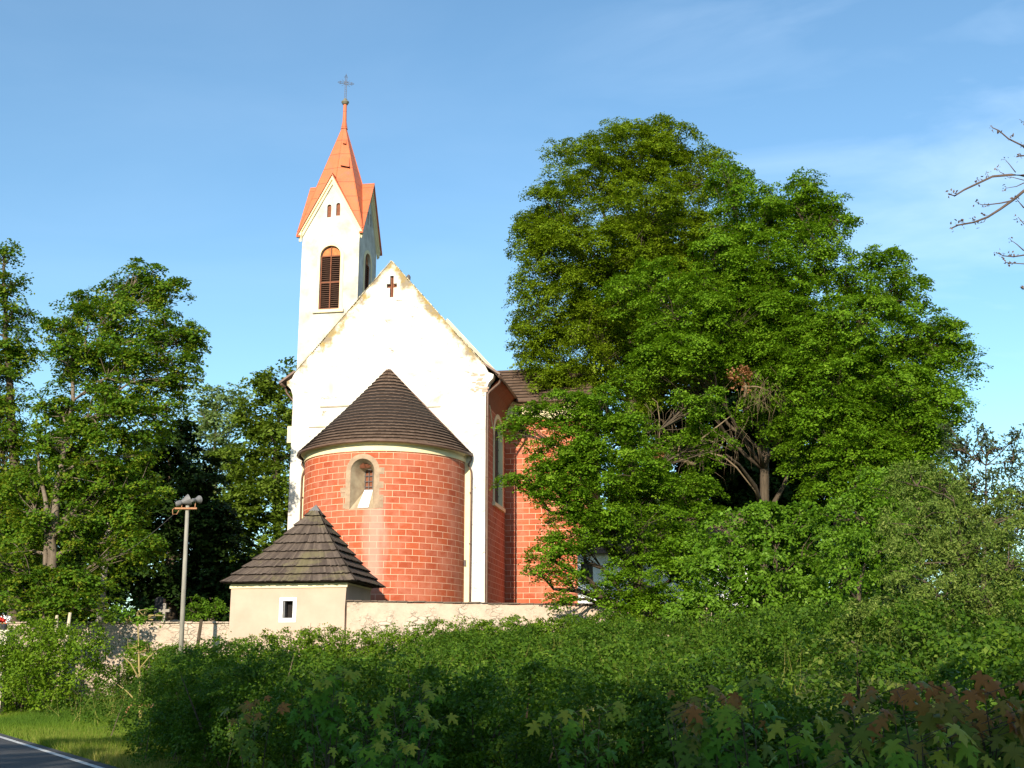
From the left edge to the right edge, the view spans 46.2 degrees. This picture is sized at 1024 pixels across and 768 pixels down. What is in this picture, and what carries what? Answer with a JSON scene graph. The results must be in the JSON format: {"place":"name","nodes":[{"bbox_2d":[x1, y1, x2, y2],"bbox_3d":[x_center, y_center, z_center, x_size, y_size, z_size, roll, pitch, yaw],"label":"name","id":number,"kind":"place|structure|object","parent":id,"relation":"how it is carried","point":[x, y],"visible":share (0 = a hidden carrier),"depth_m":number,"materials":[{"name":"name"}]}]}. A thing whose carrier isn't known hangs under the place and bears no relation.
{"place":"outdoors","nodes":[
{"label":"outdoors","id":0,"kind":"place"},
{"bbox_2d":[0,733,116,767],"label":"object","id":1,"kind":"structure","parent":0,"point":[14,755],"depth_m":23.31,"materials":[{"name":"concrete"}]},
{"bbox_2d":[0,736,102,767],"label":"road edge line","id":2,"kind":"object","parent":1,"relation":"on","point":[72,759],"visible":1,"depth_m":24.69,"materials":[{"name":"paint"}]},
{"bbox_2d":[220,695,291,767],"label":"maple sapling","id":3,"kind":"object","parent":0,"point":[246,729],"visible":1,"depth_m":14.46,"materials":[{"name":"green plant"}]},
{"bbox_2d":[285,666,360,767],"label":"maple sapling","id":4,"kind":"object","parent":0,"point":[334,711],"visible":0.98,"depth_m":12.67,"materials":[{"name":"green plant"}]},
{"bbox_2d":[301,729,419,767],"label":"maple sapling","id":5,"kind":"object","parent":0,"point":[372,755],"visible":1,"depth_m":11.09,"materials":[{"name":"green plant"}]},
{"bbox_2d":[337,695,458,767],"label":"maple sapling","id":6,"kind":"object","parent":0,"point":[380,709],"visible":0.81,"depth_m":11.52,"materials":[{"name":"green plant"}]},
{"bbox_2d":[1,636,1020,767],"bbox_3d":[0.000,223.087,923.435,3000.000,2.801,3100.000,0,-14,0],"label":"ground","id":7,"kind":"structure","parent":0,"point":[828,688],"depth_m":22.31,"materials":[{"name":"green plant"}]},
{"bbox_2d":[0,613,12,714],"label":"flower grave","id":8,"kind":"object","parent":7,"relation":"on","point":[5,625],"visible":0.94,"depth_m":45.90,"materials":[{"name":"plant"}]},
{"bbox_2d":[49,615,58,704],"bbox_3d":[-17.637,10.717,46.282,0.206,3.572,0.171,0,-14,0],"label":"pale stump","id":9,"kind":"object","parent":7,"relation":"on","point":[56,616],"visible":0.22,"depth_m":46.48,"materials":[{"name":"beige wood"}]},
{"bbox_2d":[0,615,120,715],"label":"verge hedge","id":10,"kind":"object","parent":7,"relation":"on","point":[16,663],"visible":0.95,"depth_m":43.70,"materials":[{"name":"green plant"}]},
{"bbox_2d":[0,540,125,708],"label":"lilac shrub","id":11,"kind":"object","parent":7,"relation":"on","point":[52,605],"visible":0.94,"depth_m":48.07,"materials":[{"name":"green plant"}]},
{"bbox_2d":[59,612,71,687],"bbox_3d":[-17.251,10.649,46.298,0.266,3.633,0.171,0,-14,0],"label":"pale stump","id":12,"kind":"object","parent":7,"relation":"on","point":[69,617],"visible":0.27,"depth_m":46.59,"materials":[{"name":"beige wood"}]},
{"bbox_2d":[0,256,211,682],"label":"maple tree","id":13,"kind":"object","parent":7,"relation":"on","point":[57,446],"visible":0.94,"depth_m":52.85,"materials":[{"name":"green plant"}]},
{"bbox_2d":[117,606,165,719],"bbox_3d":[-10.906,8.131,35.075,1.409,3.291,0.866,0,-14,0],"label":"sapling","id":14,"kind":"object","parent":7,"relation":"on","point":[145,646],"visible":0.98,"depth_m":35.18,"materials":[{"name":"green plant"}]},
{"bbox_2d":[117,494,201,665],"bbox_3d":[-14.531,8.221,48.338,4.004,7.498,0.671,-5,-14,19],"label":"loudspeaker pole","id":15,"kind":"object","parent":7,"relation":"on","point":[187,500],"visible":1,"depth_m":48.18,"materials":[{"name":"concrete"}]},
{"bbox_2d":[196,619,202,647],"bbox_3d":[-12.691,10.655,48.453,0.321,2.310,0.140,0,-14,0],"label":"wooden post","id":16,"kind":"object","parent":7,"relation":"on","point":[199,629],"visible":0.5,"depth_m":48.57,"materials":[{"name":"grey wood"}]},
{"bbox_2d":[103,612,647,694],"bbox_3d":[-5.543,10.801,46.978,22.376,3.658,2.645,-2,-14,10],"label":"wall hedge","id":17,"kind":"object","parent":7,"relation":"on","point":[310,637],"depth_m":47.09,"materials":[{"name":"green plant"}]},
{"bbox_2d":[378,680,445,767],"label":"maple sapling","id":18,"kind":"object","parent":7,"relation":"on","point":[431,698],"visible":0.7,"depth_m":12.36,"materials":[{"name":"green plant"}]},
{"bbox_2d":[0,696,999,767],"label":"verge grass","id":19,"kind":"structure","parent":7,"relation":"on","point":[98,745],"depth_m":29.74,"materials":[{"name":"green plant"}]},
{"bbox_2d":[0,530,1023,623],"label":"woodland","id":20,"kind":"object","parent":7,"relation":"on","point":[225,618],"visible":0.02,"depth_m":142.04,"materials":[{"name":"green plant"}]},
{"bbox_2d":[39,584,1023,767],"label":"undergrowth","id":21,"kind":"object","parent":7,"relation":"on","point":[825,675],"visible":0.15,"depth_m":25.74,"materials":[{"name":"green plant"}]},
{"bbox_2d":[107,626,1023,767],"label":"roadside hedge","id":22,"kind":"object","parent":7,"relation":"on","point":[188,712],"visible":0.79,"depth_m":13.70,"materials":[{"name":"green plant"}]},
{"bbox_2d":[524,701,631,767],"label":"maple sapling","id":23,"kind":"object","parent":7,"relation":"on","point":[569,727],"visible":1,"depth_m":9.63,"materials":[{"name":"green plant"}]},
{"bbox_2d":[655,684,727,767],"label":"maple sapling","id":24,"kind":"object","parent":7,"relation":"on","point":[694,700],"visible":0.51,"depth_m":10.01,"materials":[{"name":"green plant"}]},
{"bbox_2d":[666,692,776,767],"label":"maple sapling","id":25,"kind":"object","parent":7,"relation":"on","point":[696,721],"visible":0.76,"depth_m":8.80,"materials":[{"name":"green plant"}]},
{"bbox_2d":[693,673,786,767],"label":"maple sapling","id":26,"kind":"object","parent":7,"relation":"on","point":[727,760],"visible":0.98,"depth_m":8.69,"materials":[{"name":"green plant"}]},
{"bbox_2d":[654,497,895,644],"bbox_3d":[8.814,6.545,40.618,8.193,5.800,5.125,0,-14,0],"label":"dogwood shrub","id":27,"kind":"object","parent":7,"relation":"on","point":[727,555],"visible":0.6,"depth_m":40.39,"materials":[{"name":"green plant"}]},
{"bbox_2d":[766,714,924,767],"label":"maple sapling","id":28,"kind":"object","parent":7,"relation":"on","point":[808,746],"visible":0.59,"depth_m":7.36,"materials":[{"name":"green plant"}]},
{"bbox_2d":[803,463,974,600],"bbox_3d":[11.174,4.842,35.356,5.148,5.185,3.634,0,-14,0],"label":"elder shrub","id":29,"kind":"object","parent":7,"relation":"on","point":[853,532],"visible":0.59,"depth_m":35.32,"materials":[{"name":"green plant"}]},
{"bbox_2d":[788,515,1023,672],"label":"willow shrub","id":30,"kind":"object","parent":7,"relation":"on","point":[961,588],"visible":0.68,"depth_m":24.03,"materials":[{"name":"green plant"}]},
{"bbox_2d":[826,722,995,767],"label":"maple sapling","id":31,"kind":"object","parent":7,"relation":"on","point":[904,758],"visible":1,"depth_m":6.13,"materials":[{"name":"green plant"}]},
{"bbox_2d":[828,681,994,767],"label":"maple sapling","id":32,"kind":"object","parent":7,"relation":"on","point":[849,698],"visible":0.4,"depth_m":7.43,"materials":[{"name":"green plant"}]},
{"bbox_2d":[819,670,1023,767],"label":"maple sapling","id":33,"kind":"object","parent":7,"relation":"on","point":[927,720],"visible":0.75,"depth_m":6.64,"materials":[{"name":"green plant"}]},
{"bbox_2d":[875,457,1023,601],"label":"willow shrub","id":34,"kind":"object","parent":7,"relation":"on","point":[938,508],"visible":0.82,"depth_m":28.22,"materials":[{"name":"green plant"}]},
{"bbox_2d":[904,679,1023,767],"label":"maple sapling","id":35,"kind":"object","parent":7,"relation":"on","point":[1004,734],"visible":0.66,"depth_m":6.45,"materials":[{"name":"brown plant"}]},
{"bbox_2d":[929,415,1023,604],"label":"pear tree","id":36,"kind":"object","parent":7,"relation":"on","point":[962,448],"visible":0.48,"depth_m":33.34,"materials":[{"name":"green plant"}]},
{"bbox_2d":[946,119,1023,289],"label":"budding tree","id":37,"kind":"object","parent":7,"relation":"on","point":[1006,202],"visible":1,"depth_m":12.81,"materials":[{"name":"grey plant"}]},
{"bbox_2d":[0,0,1023,621],"label":"sky","id":38,"kind":"structure","parent":0,"point":[191,138],"materials":[{"name":"blue"}]},
{"bbox_2d":[40,600,1023,767],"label":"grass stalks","id":39,"kind":"object","parent":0,"point":[561,654],"depth_m":28.76,"materials":[{"name":"green plant"}]},
{"bbox_3d":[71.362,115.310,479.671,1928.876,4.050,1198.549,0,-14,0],"label":"churchyard ground","id":40,"kind":"structure","parent":0,"visible":0},
{"bbox_2d":[0,238,62,621],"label":"maple tree","id":41,"kind":"object","parent":40,"relation":"on","point":[14,355],"visible":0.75,"depth_m":56.49,"materials":[{"name":"green plant"}]},
{"bbox_2d":[95,523,111,621],"bbox_3d":[-18.852,8.855,55.465,0.397,5.205,0.370,-6,-15,22],"label":"bare trunk","id":42,"kind":"object","parent":40,"relation":"on","point":[103,604],"visible":0.14,"depth_m":55.13,"materials":[{"name":"brown wood"}]},
{"bbox_2d":[0,621,228,704],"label":"stone wall","id":43,"kind":"structure","parent":40,"relation":"on","point":[167,633],"depth_m":50.54,"materials":[{"name":"beige stone"}]},
{"bbox_2d":[0,414,259,621],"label":"dark tree","id":44,"kind":"object","parent":40,"relation":"on","point":[209,547],"visible":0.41,"depth_m":65.05,"materials":[{"name":"green plant"}]},
{"bbox_2d":[148,616,160,621],"bbox_3d":[-15.763,10.522,53.011,0.800,0.613,0.500,-2,-14,10],"label":"gravestone","id":45,"kind":"object","parent":40,"relation":"on","point":[155,620],"visible":0.09,"depth_m":52.94,"materials":[{"name":"black stone"}]},
{"bbox_2d":[154,597,165,620],"bbox_3d":[-15.877,10.328,54.086,0.672,1.494,0.500,-2,-14,10],"label":"gravestone","id":46,"kind":"object","parent":40,"relation":"on","point":[159,602],"visible":0.39,"depth_m":54.09,"materials":[{"name":"black stone"}]},
{"bbox_2d":[159,603,169,621],"bbox_3d":[-15.076,10.061,52.094,0.480,1.080,0.500,-2,-14,10],"label":"gravestone","id":47,"kind":"object","parent":40,"relation":"on","point":[164,610],"visible":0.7,"depth_m":52.10,"materials":[{"name":"white stone"}]},
{"bbox_2d":[185,594,229,621],"bbox_3d":[-13.264,9.879,52.144,2.266,1.479,1.688,0,-14,0],"label":"box bush","id":48,"kind":"object","parent":40,"relation":"on","point":[214,609],"visible":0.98,"depth_m":52.01,"materials":[{"name":"green plant"}]},
{"bbox_2d":[180,381,254,621],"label":"birch tree","id":49,"kind":"object","parent":40,"relation":"on","point":[209,421],"visible":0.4,"depth_m":106.75,"materials":[{"name":"green plant"}]},
{"bbox_2d":[207,356,296,563],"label":"beech tree","id":50,"kind":"object","parent":40,"relation":"on","point":[264,436],"visible":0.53,"depth_m":92.20,"materials":[{"name":"green plant"}]},
{"bbox_2d":[220,505,385,661],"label":"ossuary building","id":51,"kind":"structure","parent":40,"relation":"on","point":[308,569],"depth_m":49.90,"materials":[{"name":"beige paint"}]},
{"bbox_2d":[279,597,296,621],"bbox_3d":[-9.216,9.363,49.765,0.740,1.001,0.355,-2,-14,10],"label":"window","id":52,"kind":"structure","parent":51,"relation":"in","point":[287,606],"depth_m":49.69,"materials":[{"name":"grey paint"}]},
{"bbox_2d":[279,75,599,605],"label":"church","id":53,"kind":"structure","parent":40,"relation":"on","point":[404,392],"depth_m":63.51,"materials":[{"name":"white paint"}]},
{"bbox_2d":[340,454,384,508],"bbox_3d":[-7.235,4.834,58.893,2.214,2.710,0.988,-2,-14,10],"label":"apse window","id":54,"kind":"structure","parent":53,"relation":"in","point":[363,490],"depth_m":58.67,"materials":[{"name":"beige stone"}]},
{"bbox_2d":[493,414,505,512],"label":"side window","id":55,"kind":"structure","parent":53,"relation":"in","point":[499,446],"depth_m":66.26,"materials":[{"name":"grey glass"}]},
{"bbox_2d":[345,600,770,658],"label":"stone wall","id":56,"kind":"structure","parent":40,"relation":"on","point":[361,614],"depth_m":48.63,"materials":[{"name":"paint"}]},
{"bbox_2d":[489,382,743,625],"bbox_3d":[4.620,4.873,49.635,11.119,10.570,7.859,0,-14,0],"label":"maple tree","id":57,"kind":"object","parent":40,"relation":"on","point":[582,455],"visible":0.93,"depth_m":49.01,"materials":[{"name":"green plant"}]},
{"bbox_2d":[501,112,744,476],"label":"linden tree","id":58,"kind":"object","parent":40,"relation":"on","point":[542,234],"visible":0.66,"depth_m":70.91,"materials":[{"name":"green plant"}]},
{"bbox_2d":[270,581,1023,766],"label":"scrub","id":59,"kind":"object","parent":40,"relation":"on","point":[958,647],"visible":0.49,"depth_m":23.31,"materials":[{"name":"green plant"}]},
{"bbox_2d":[577,511,752,604],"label":"white house","id":60,"kind":"structure","parent":40,"relation":"on","point":[601,554],"depth_m":53.92,"materials":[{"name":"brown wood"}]},
{"bbox_2d":[581,562,592,583],"bbox_3d":[3.390,8.527,54.093,0.550,1.000,0.060,-2,-14,10],"label":"window","id":61,"kind":"structure","parent":60,"relation":"in","point":[589,568],"depth_m":54.14,"materials":[{"name":"black glass"}]},
{"bbox_2d":[586,159,852,606],"bbox_3d":[11.247,-0.059,62.862,14.518,26.062,10.302,0,-14,0],"label":"maple tree","id":62,"kind":"object","parent":40,"relation":"on","point":[717,298],"visible":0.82,"depth_m":61.98,"materials":[{"name":"green plant"}]},
{"bbox_2d":[562,191,1022,605],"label":"dark tree","id":63,"kind":"object","parent":40,"relation":"on","point":[739,490],"visible":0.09,"depth_m":78.03,"materials":[{"name":"brown plant"}]},
{"bbox_2d":[740,166,993,582],"bbox_3d":[17.774,-0.130,60.341,12.142,25.107,9.922,0,-14,0],"label":"maple tree","id":64,"kind":"object","parent":40,"relation":"on","point":[916,395],"visible":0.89,"depth_m":58.96,"materials":[{"name":"green plant"}]}
]}

